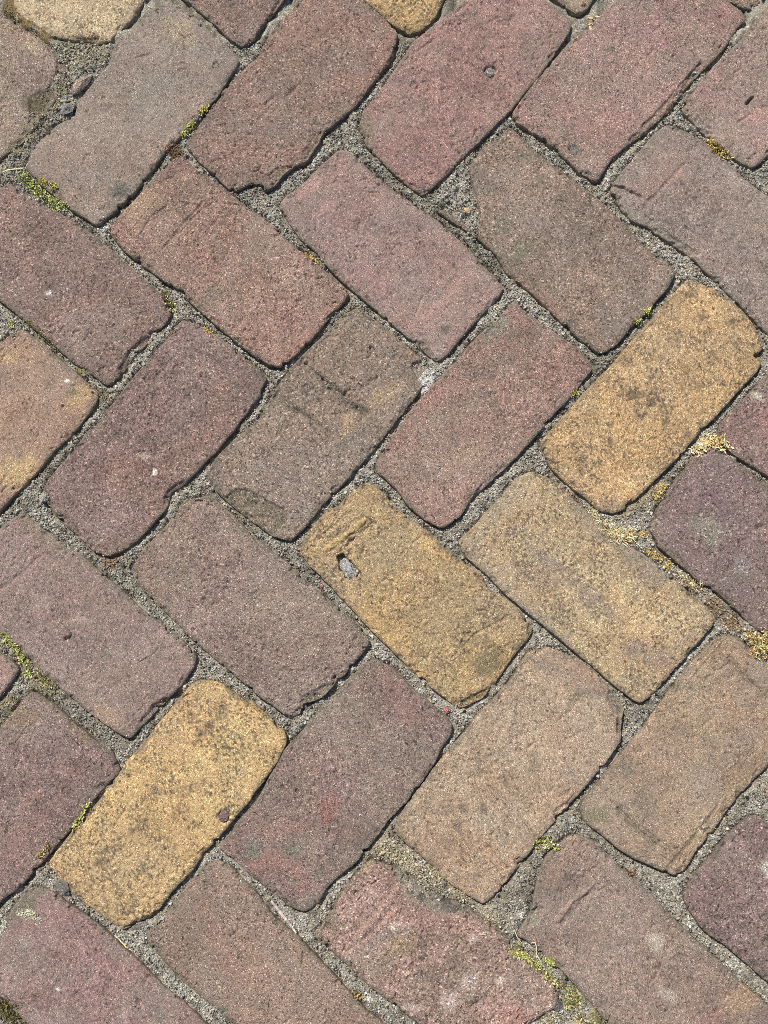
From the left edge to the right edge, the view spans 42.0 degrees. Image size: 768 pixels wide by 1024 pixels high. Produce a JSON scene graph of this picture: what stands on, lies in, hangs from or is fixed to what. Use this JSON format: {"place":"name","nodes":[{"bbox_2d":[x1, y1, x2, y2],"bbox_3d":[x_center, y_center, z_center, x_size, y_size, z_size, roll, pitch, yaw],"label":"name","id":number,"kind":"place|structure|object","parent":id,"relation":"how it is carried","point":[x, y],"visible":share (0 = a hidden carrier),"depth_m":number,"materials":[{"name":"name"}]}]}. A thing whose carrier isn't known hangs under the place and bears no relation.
{"place":"outdoors","nodes":[
{"label":"outdoors","id":0,"kind":"place"},
{"bbox_2d":[0,0,767,1023],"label":"ground","id":1,"kind":"structure","parent":0,"point":[578,24],"depth_m":0.91,"materials":[{"name":"grey sand"}]},
{"bbox_2d":[0,654,20,697],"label":"paving brick","id":2,"kind":"object","parent":1,"relation":"on","point":[10,669],"visible":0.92,"depth_m":0.89,"materials":[{"name":"brown brick"}]},
{"bbox_2d":[7,319,17,328],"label":"moss clump","id":3,"kind":"object","parent":1,"relation":"on","point":[10,326],"visible":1,"depth_m":0.93,"materials":[{"name":"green plant"}]},
{"bbox_2d":[0,996,26,1023],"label":"moss clump","id":4,"kind":"object","parent":1,"relation":"on","point":[6,1005],"visible":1,"depth_m":0.86,"materials":[{"name":"green plant"}]},
{"bbox_2d":[0,632,28,666],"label":"moss clump","id":5,"kind":"object","parent":1,"relation":"on","point":[6,639],"visible":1,"depth_m":0.90,"materials":[{"name":"green plant"}]},
{"bbox_2d":[0,162,32,175],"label":"dried husks","id":6,"kind":"object","parent":1,"relation":"on","point":[12,171],"visible":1,"depth_m":0.95,"materials":[{"name":"plant"}]},
{"bbox_2d":[0,2,38,35],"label":"moss clump","id":7,"kind":"object","parent":1,"relation":"on","point":[18,19],"visible":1,"depth_m":0.97,"materials":[{"name":"green plant"}]},
{"bbox_2d":[24,667,31,677],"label":"moss clump","id":8,"kind":"object","parent":1,"relation":"on","point":[28,672],"visible":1,"depth_m":0.89,"materials":[{"name":"green plant"}]},
{"bbox_2d":[0,14,66,162],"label":"paving brick","id":9,"kind":"object","parent":1,"relation":"on","point":[23,56],"visible":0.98,"depth_m":0.96,"materials":[{"name":"brick"}]},
{"bbox_2d":[18,315,57,351],"bbox_3d":[-0.320,-0.165,0.933,0.050,0.006,0.011,38,85,4],"label":"moss clump","id":10,"kind":"object","parent":1,"relation":"on","point":[40,333],"visible":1,"depth_m":0.93,"materials":[{"name":"green plant"}]},
{"bbox_2d":[16,171,68,210],"bbox_3d":[-0.324,-0.300,0.949,0.064,0.009,0.019,40,85,5],"label":"moss clump","id":11,"kind":"object","parent":1,"relation":"on","point":[26,179],"visible":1,"depth_m":0.95,"materials":[{"name":"green plant"}]},
{"bbox_2d":[38,491,48,501],"bbox_3d":[-0.309,-0.013,0.912,0.010,0.007,0.010,40,85,5],"label":"pebble","id":12,"kind":"object","parent":1,"relation":"on","point":[44,496],"visible":1,"depth_m":0.91,"materials":[{"name":"stone"}]},
{"bbox_2d":[32,667,58,693],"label":"moss clump","id":13,"kind":"object","parent":1,"relation":"on","point":[41,681],"visible":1,"depth_m":0.89,"materials":[{"name":"green plant"}]},
{"bbox_2d":[0,330,98,514],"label":"paving brick","id":14,"kind":"object","parent":1,"relation":"on","point":[43,408],"visible":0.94,"depth_m":0.92,"materials":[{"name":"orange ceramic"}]},
{"bbox_2d":[0,692,120,902],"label":"paving brick","id":15,"kind":"object","parent":1,"relation":"on","point":[84,766],"visible":0.98,"depth_m":0.88,"materials":[{"name":"red brick"}]},
{"bbox_2d":[35,843,51,858],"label":"moss clump","id":16,"kind":"object","parent":15,"relation":"on","point":[41,852],"visible":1,"depth_m":0.87,"materials":[{"name":"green plant"}]},
{"bbox_2d":[71,798,91,831],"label":"moss clump","id":17,"kind":"object","parent":15,"relation":"on","point":[80,817],"visible":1,"depth_m":0.88,"materials":[{"name":"green plant"}]},
{"bbox_2d":[45,39,78,54],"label":"moss clump","id":18,"kind":"object","parent":1,"relation":"on","point":[59,47],"visible":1,"depth_m":0.97,"materials":[{"name":"green plant"}]},
{"bbox_2d":[55,880,70,894],"bbox_3d":[-0.279,0.327,0.871,0.016,0.007,0.010,38,85,4],"label":"stone chip","id":19,"kind":"object","parent":1,"relation":"on","point":[62,887],"visible":1,"depth_m":0.87,"materials":[{"name":"grey stone"}]},
{"bbox_2d":[60,101,76,115],"bbox_3d":[-0.303,-0.387,0.959,0.017,0.007,0.012,-20,83,-2],"label":"stone chip","id":20,"kind":"object","parent":1,"relation":"on","point":[67,108],"visible":1,"depth_m":0.96,"materials":[{"name":"grey stone"}]},
{"bbox_2d":[14,0,147,45],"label":"paving brick","id":21,"kind":"object","parent":1,"relation":"on","point":[101,22],"visible":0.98,"depth_m":0.97,"materials":[{"name":"yellow brick"}]},
{"bbox_2d":[70,74,91,95],"bbox_3d":[-0.291,-0.412,0.961,0.010,0.006,0.029,37,84,4],"label":"brick shard","id":22,"kind":"object","parent":1,"relation":"on","point":[80,84],"visible":1,"depth_m":0.96,"materials":[{"name":"brick"}]},
{"bbox_2d":[0,183,172,386],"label":"paving brick","id":23,"kind":"object","parent":1,"relation":"on","point":[46,251],"visible":1,"depth_m":0.94,"materials":[{"name":"brown brick"}]},
{"bbox_2d":[0,514,197,737],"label":"paving brick","id":24,"kind":"object","parent":1,"relation":"on","point":[106,651],"visible":0.98,"depth_m":0.90,"materials":[{"name":"brown brick"}]},
{"bbox_2d":[0,885,208,1023],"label":"paving brick","id":25,"kind":"object","parent":1,"relation":"on","point":[73,986],"visible":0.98,"depth_m":0.86,"materials":[{"name":"brick"}]},
{"bbox_2d":[0,913,10,933],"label":"lichen","id":26,"kind":"object","parent":25,"relation":"on","point":[3,926],"visible":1,"depth_m":0.87,"materials":[{"name":"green plant"}]},
{"bbox_2d":[16,908,41,926],"bbox_3d":[-0.307,0.350,0.867,0.024,0.002,0.012,24,84,3],"label":"lichen","id":27,"kind":"object","parent":25,"relation":"on","point":[32,915],"visible":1,"depth_m":0.87,"materials":[{"name":"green plant"}]},
{"bbox_2d":[114,935,131,950],"bbox_3d":[-0.226,0.374,0.867,0.020,0.002,0.002,42,85,5],"label":"straw","id":28,"kind":"object","parent":1,"relation":"on","point":[119,939],"visible":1,"depth_m":0.87,"materials":[{"name":"beige plant"}]},
{"bbox_2d":[26,1,238,227],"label":"paving brick","id":29,"kind":"object","parent":1,"relation":"on","point":[94,149],"visible":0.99,"depth_m":0.96,"materials":[{"name":"brown brick"}]},
{"bbox_2d":[36,177,58,189],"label":"moss clump","id":30,"kind":"object","parent":29,"relation":"on","point":[47,182],"visible":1,"depth_m":0.95,"materials":[{"name":"green plant"}]},
{"bbox_2d":[197,104,211,117],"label":"moss clump","id":31,"kind":"object","parent":29,"relation":"on","point":[203,108],"visible":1,"depth_m":0.96,"materials":[{"name":"green plant"}]},
{"bbox_2d":[128,921,146,930],"bbox_3d":[-0.213,0.360,0.870,0.019,0.005,0.009,0,83,0],"label":"stone chip","id":32,"kind":"object","parent":1,"relation":"on","point":[138,925],"visible":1,"depth_m":0.87,"materials":[{"name":"grey stone"}]},
{"bbox_2d":[43,320,266,556],"bbox_3d":[-0.212,-0.063,0.950,0.107,0.064,0.226,39,85,4],"label":"paving brick","id":33,"kind":"object","parent":1,"relation":"on","point":[188,387],"visible":0.97,"depth_m":0.92,"materials":[{"name":"brick"}]},
{"bbox_2d":[50,679,286,928],"bbox_3d":[-0.188,0.260,0.910,0.107,0.065,0.227,39,85,4],"label":"paving brick","id":34,"kind":"object","parent":1,"relation":"on","point":[173,790],"visible":1,"depth_m":0.88,"materials":[{"name":"yellow brick"}]},
{"bbox_2d":[218,810,228,821],"bbox_3d":[-0.141,0.267,0.879,0.010,0.005,0.011,0,83,0],"label":"pebble","id":35,"kind":"object","parent":34,"relation":"in","point":[223,816],"visible":1,"depth_m":0.88,"materials":[{"name":"stone"}]},
{"bbox_2d":[161,292,179,317],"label":"moss clump","id":36,"kind":"object","parent":1,"relation":"on","point":[168,303],"visible":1,"depth_m":0.94,"materials":[{"name":"green plant"}]},
{"bbox_2d":[162,143,182,159],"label":"dried plant","id":37,"kind":"object","parent":1,"relation":"on","point":[168,151],"visible":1,"depth_m":0.95,"materials":[{"name":"brown plant"}]},
{"bbox_2d":[179,118,197,138],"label":"moss clump","id":38,"kind":"object","parent":1,"relation":"on","point":[187,126],"visible":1,"depth_m":0.95,"materials":[{"name":"green plant"}]},
{"bbox_2d":[110,156,348,368],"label":"paving brick","id":39,"kind":"object","parent":1,"relation":"on","point":[181,205],"visible":0.99,"depth_m":0.94,"materials":[{"name":"red brick"}]},
{"bbox_2d":[182,0,287,48],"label":"paving brick","id":40,"kind":"object","parent":1,"relation":"on","point":[240,24],"visible":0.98,"depth_m":0.97,"materials":[{"name":"brick"}]},
{"bbox_2d":[132,496,369,717],"bbox_3d":[-0.124,0.089,0.930,0.216,0.066,0.109,41,85,5],"label":"paving brick","id":41,"kind":"object","parent":1,"relation":"on","point":[265,622],"visible":1,"depth_m":0.90,"materials":[{"name":"brown brick"}]},
{"bbox_2d":[147,860,385,1023],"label":"paving brick","id":42,"kind":"object","parent":1,"relation":"on","point":[263,960],"visible":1,"depth_m":0.86,"materials":[{"name":"brick"}]},
{"bbox_2d":[270,900,296,933],"bbox_3d":[-0.087,0.351,0.868,0.003,0.003,0.035,-40,85,-5],"label":"twig","id":43,"kind":"object","parent":1,"relation":"on","point":[280,912],"visible":1,"depth_m":0.87,"materials":[{"name":"wood"}]},
{"bbox_2d":[186,0,397,192],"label":"paving brick","id":44,"kind":"object","parent":1,"relation":"on","point":[282,84],"visible":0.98,"depth_m":0.96,"materials":[{"name":"red brick"}]},
{"bbox_2d":[304,250,324,264],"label":"moss clump","id":45,"kind":"object","parent":1,"relation":"on","point":[311,258],"visible":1,"depth_m":0.94,"materials":[{"name":"yellow plant"}]},
{"bbox_2d":[207,309,424,541],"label":"paving brick","id":46,"kind":"object","parent":1,"relation":"on","point":[268,455],"visible":0.99,"depth_m":0.92,"materials":[{"name":"brown brick"}]},
{"bbox_2d":[220,659,451,910],"bbox_3d":[-0.041,0.244,0.912,0.113,0.065,0.219,41,85,5],"label":"paving brick","id":47,"kind":"object","parent":1,"relation":"on","point":[304,832],"visible":0.99,"depth_m":0.88,"materials":[{"name":"brown brick"}]},
{"bbox_2d":[339,558,356,577],"bbox_3d":[-0.032,0.052,0.908,0.013,0.006,0.021,-36,84,-4],"label":"pebble","id":48,"kind":"object","parent":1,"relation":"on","point":[346,566],"visible":1,"depth_m":0.91,"materials":[{"name":"stone"}]},
{"bbox_2d":[351,990,362,1000],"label":"moss clump","id":49,"kind":"object","parent":1,"relation":"on","point":[358,994],"visible":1,"depth_m":0.86,"materials":[{"name":"yellow plant"}]},
{"bbox_2d":[280,150,502,361],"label":"paving brick","id":50,"kind":"object","parent":1,"relation":"on","point":[448,293],"visible":0.98,"depth_m":0.94,"materials":[{"name":"red brick"}]},
{"bbox_2d":[374,842,409,869],"bbox_3d":[0.006,0.298,0.876,0.033,0.006,0.017,34,84,4],"label":"moss clump","id":51,"kind":"object","parent":1,"relation":"on","point":[388,851],"visible":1,"depth_m":0.87,"materials":[{"name":"green plant"}]},
{"bbox_2d":[364,0,444,36],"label":"paving brick","id":52,"kind":"object","parent":1,"relation":"on","point":[409,18],"visible":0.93,"depth_m":0.97,"materials":[{"name":"yellow brick"}]},
{"bbox_2d":[300,482,531,707],"bbox_3d":[0.027,0.076,0.931,0.219,0.067,0.107,43,85,5],"label":"paving brick","id":53,"kind":"object","parent":1,"relation":"on","point":[396,592],"visible":1,"depth_m":0.90,"materials":[{"name":"yellow brick"}]},
{"bbox_2d":[317,859,557,1023],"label":"paving brick","id":54,"kind":"object","parent":1,"relation":"on","point":[387,931],"visible":0.97,"depth_m":0.86,"materials":[{"name":"brick"}]},
{"bbox_2d":[411,859,465,895],"bbox_3d":[0.046,0.319,0.872,0.060,0.005,0.010,37,84,4],"label":"moss clump","id":55,"kind":"object","parent":1,"relation":"on","point":[441,877],"visible":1,"depth_m":0.87,"materials":[{"name":"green plant"}]},
{"bbox_2d":[444,707,449,712],"bbox_3d":[0.056,0.176,0.889,0.006,0.004,0.006,0,83,0],"label":"brick crumb","id":56,"kind":"object","parent":1,"relation":"on","point":[446,709],"visible":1,"depth_m":0.89,"materials":[{"name":"brick"}]},
{"bbox_2d":[359,0,571,196],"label":"paving brick","id":57,"kind":"object","parent":1,"relation":"on","point":[455,98],"visible":0.98,"depth_m":0.96,"materials":[{"name":"red brick"}]},
{"bbox_2d":[484,67,495,77],"bbox_3d":[0.102,-0.423,0.964,0.010,0.007,0.010,41,85,5],"label":"pebble","id":58,"kind":"object","parent":57,"relation":"in","point":[490,72],"visible":1,"depth_m":0.96,"materials":[{"name":"stone"}]},
{"bbox_2d":[464,207,470,214],"bbox_3d":[0.079,-0.285,0.947,0.006,0.005,0.007,0,83,0],"label":"pebble","id":59,"kind":"object","parent":1,"relation":"on","point":[467,210],"visible":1,"depth_m":0.94,"materials":[{"name":"stone"}]},
{"bbox_2d":[375,302,591,528],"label":"paving brick","id":60,"kind":"object","parent":1,"relation":"on","point":[480,412],"visible":0.99,"depth_m":0.92,"materials":[{"name":"brick"}]},
{"bbox_2d":[394,647,623,902],"bbox_3d":[0.116,0.232,0.912,0.114,0.066,0.224,40,85,5],"label":"paving brick","id":61,"kind":"object","parent":1,"relation":"on","point":[436,827],"visible":0.98,"depth_m":0.88,"materials":[{"name":"brown brick"}]},
{"bbox_2d":[506,945,541,970],"bbox_3d":[0.121,0.385,0.865,0.036,0.007,0.012,32,84,4],"label":"moss clump","id":62,"kind":"object","parent":1,"relation":"on","point":[521,954],"visible":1,"depth_m":0.86,"materials":[{"name":"green plant"}]},
{"bbox_2d":[532,835,562,852],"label":"moss clump","id":63,"kind":"object","parent":1,"relation":"on","point":[546,844],"visible":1,"depth_m":0.87,"materials":[{"name":"green plant"}]},
{"bbox_2d":[543,957,555,967],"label":"moss clump","id":64,"kind":"object","parent":1,"relation":"on","point":[550,962],"visible":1,"depth_m":0.86,"materials":[{"name":"green plant"}]},
{"bbox_2d":[536,1009,568,1023],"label":"moss clump","id":65,"kind":"object","parent":1,"relation":"on","point":[550,1020],"visible":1,"depth_m":0.86,"materials":[{"name":"green plant"}]},
{"bbox_2d":[436,128,675,354],"bbox_3d":[0.162,-0.254,0.973,0.222,0.065,0.114,43,85,5],"label":"paving brick","id":66,"kind":"object","parent":1,"relation":"on","point":[594,273],"visible":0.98,"depth_m":0.94,"materials":[{"name":"brown brick"}]},
{"bbox_2d":[553,999,563,1011],"bbox_3d":[0.150,0.426,0.863,0.013,0.008,0.010,-44,85,-5],"label":"stone chip","id":67,"kind":"object","parent":1,"relation":"on","point":[559,1005],"visible":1,"depth_m":0.86,"materials":[{"name":"grey stone"}]},
{"bbox_2d":[540,968,580,1003],"bbox_3d":[0.152,0.410,0.862,0.043,0.008,0.012,42,85,5],"label":"moss clump","id":68,"kind":"object","parent":1,"relation":"on","point":[553,983],"visible":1,"depth_m":0.86,"materials":[{"name":"green plant"}]},
{"bbox_2d":[551,0,594,17],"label":"paving brick","id":69,"kind":"object","parent":1,"relation":"on","point":[577,8],"visible":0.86,"depth_m":0.97,"materials":[{"name":"brown brick"}]},
{"bbox_2d":[560,999,588,1023],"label":"moss clump","id":70,"kind":"object","parent":1,"relation":"on","point":[569,1008],"visible":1,"depth_m":0.86,"materials":[{"name":"green plant"}]},
{"bbox_2d":[571,388,580,398],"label":"moss clump","id":71,"kind":"object","parent":1,"relation":"on","point":[574,393],"visible":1,"depth_m":0.92,"materials":[{"name":"green plant"}]},
{"bbox_2d":[567,491,586,506],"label":"dried husks","id":72,"kind":"object","parent":1,"relation":"on","point":[576,499],"visible":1,"depth_m":0.91,"materials":[{"name":"plant"}]},
{"bbox_2d":[458,472,713,702],"bbox_3d":[0.182,0.068,0.933,0.224,0.065,0.110,40,85,5],"label":"paving brick","id":73,"kind":"object","parent":1,"relation":"on","point":[620,614],"visible":1,"depth_m":0.90,"materials":[{"name":"yellow brick"}]},
{"bbox_2d":[588,16,598,29],"bbox_3d":[0.203,-0.474,0.969,0.011,0.008,0.017,0,83,0],"label":"leaf scrap","id":74,"kind":"object","parent":1,"relation":"on","point":[591,22],"visible":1,"depth_m":0.97,"materials":[{"name":"plant"}]},
{"bbox_2d":[585,506,608,527],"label":"dried husks","id":75,"kind":"object","parent":1,"relation":"on","point":[599,518],"visible":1,"depth_m":0.91,"materials":[{"name":"plant"}]},
{"bbox_2d":[599,520,642,545],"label":"dried husks","id":76,"kind":"object","parent":1,"relation":"on","point":[623,537],"visible":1,"depth_m":0.91,"materials":[{"name":"plant"}]},
{"bbox_2d":[511,0,745,184],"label":"paving brick","id":77,"kind":"object","parent":1,"relation":"on","point":[602,125],"visible":0.99,"depth_m":0.96,"materials":[{"name":"red brick"}]},
{"bbox_2d":[634,316,643,324],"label":"moss clump","id":78,"kind":"object","parent":1,"relation":"on","point":[638,320],"visible":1,"depth_m":0.93,"materials":[{"name":"green plant"}]},
{"bbox_2d":[517,834,767,1023],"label":"paving brick","id":79,"kind":"object","parent":1,"relation":"on","point":[608,975],"visible":1,"depth_m":0.86,"materials":[{"name":"brick"}]},
{"bbox_2d":[638,530,648,538],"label":"dried husks","id":80,"kind":"object","parent":1,"relation":"on","point":[644,533],"visible":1,"depth_m":0.91,"materials":[{"name":"beige plant"}]},
{"bbox_2d":[643,305,652,316],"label":"moss clump","id":81,"kind":"object","parent":1,"relation":"on","point":[647,310],"visible":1,"depth_m":0.93,"materials":[{"name":"green plant"}]},
{"bbox_2d":[540,280,762,513],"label":"paving brick","id":82,"kind":"object","parent":1,"relation":"on","point":[693,366],"visible":1,"depth_m":0.92,"materials":[{"name":"yellow brick"}]},
{"bbox_2d":[641,545,665,564],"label":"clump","id":83,"kind":"object","parent":1,"relation":"on","point":[654,555],"visible":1,"depth_m":0.91,"materials":[{"name":"yellow plant"}]},
{"bbox_2d":[652,482,669,499],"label":"dried husks","id":84,"kind":"object","parent":1,"relation":"on","point":[660,490],"visible":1,"depth_m":0.91,"materials":[{"name":"yellow plant"}]},
{"bbox_2d":[664,558,670,569],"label":"dried husks","id":85,"kind":"object","parent":1,"relation":"on","point":[669,563],"visible":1,"depth_m":0.91,"materials":[{"name":"yellow plant"}]},
{"bbox_2d":[579,634,767,874],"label":"paving brick","id":86,"kind":"object","parent":1,"relation":"on","point":[718,691],"visible":0.98,"depth_m":0.88,"materials":[{"name":"brown brick"}]},
{"bbox_2d":[670,565,704,593],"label":"dried husks","id":87,"kind":"object","parent":1,"relation":"on","point":[691,582],"visible":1,"depth_m":0.90,"materials":[{"name":"plant"}]},
{"bbox_2d":[610,125,767,334],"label":"paving brick","id":88,"kind":"object","parent":1,"relation":"on","point":[708,210],"visible":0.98,"depth_m":0.95,"materials":[{"name":"brown brick"}]},
{"bbox_2d":[648,448,767,633],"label":"paving brick","id":89,"kind":"object","parent":1,"relation":"on","point":[726,555],"visible":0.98,"depth_m":0.91,"materials":[{"name":"brick"}]},
{"bbox_2d":[688,430,733,457],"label":"dried husks","id":90,"kind":"object","parent":1,"relation":"on","point":[714,441],"visible":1,"depth_m":0.92,"materials":[{"name":"plant"}]},
{"bbox_2d":[704,135,733,160],"bbox_3d":[0.319,-0.346,0.955,0.033,0.010,0.012,41,85,5],"label":"moss clump","id":91,"kind":"object","parent":1,"relation":"on","point":[722,153],"visible":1,"depth_m":0.95,"materials":[{"name":"green plant"}]},
{"bbox_2d":[701,588,737,630],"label":"dried husks","id":92,"kind":"object","parent":1,"relation":"on","point":[723,618],"visible":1,"depth_m":0.90,"materials":[{"name":"plant"}]},
{"bbox_2d":[682,814,767,981],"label":"paving brick","id":93,"kind":"object","parent":1,"relation":"on","point":[726,909],"visible":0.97,"depth_m":0.87,"materials":[{"name":"brick"}]},
{"bbox_2d":[682,6,767,169],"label":"paving brick","id":94,"kind":"object","parent":1,"relation":"on","point":[727,103],"visible":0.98,"depth_m":0.96,"materials":[{"name":"brick"}]},
{"bbox_2d":[716,372,767,478],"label":"paving brick","id":95,"kind":"object","parent":1,"relation":"on","point":[743,425],"visible":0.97,"depth_m":0.92,"materials":[{"name":"brick"}]},
{"bbox_2d":[727,0,762,11],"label":"paving brick","id":96,"kind":"object","parent":1,"relation":"on","point":[743,5],"visible":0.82,"depth_m":0.97,"materials":[{"name":"brown brick"}]},
{"bbox_2d":[740,627,767,659],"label":"dried husks","id":97,"kind":"object","parent":1,"relation":"on","point":[762,647],"visible":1,"depth_m":0.90,"materials":[{"name":"plant"}]},
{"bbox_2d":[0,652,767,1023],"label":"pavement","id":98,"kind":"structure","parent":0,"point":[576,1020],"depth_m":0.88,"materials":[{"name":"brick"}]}
]}

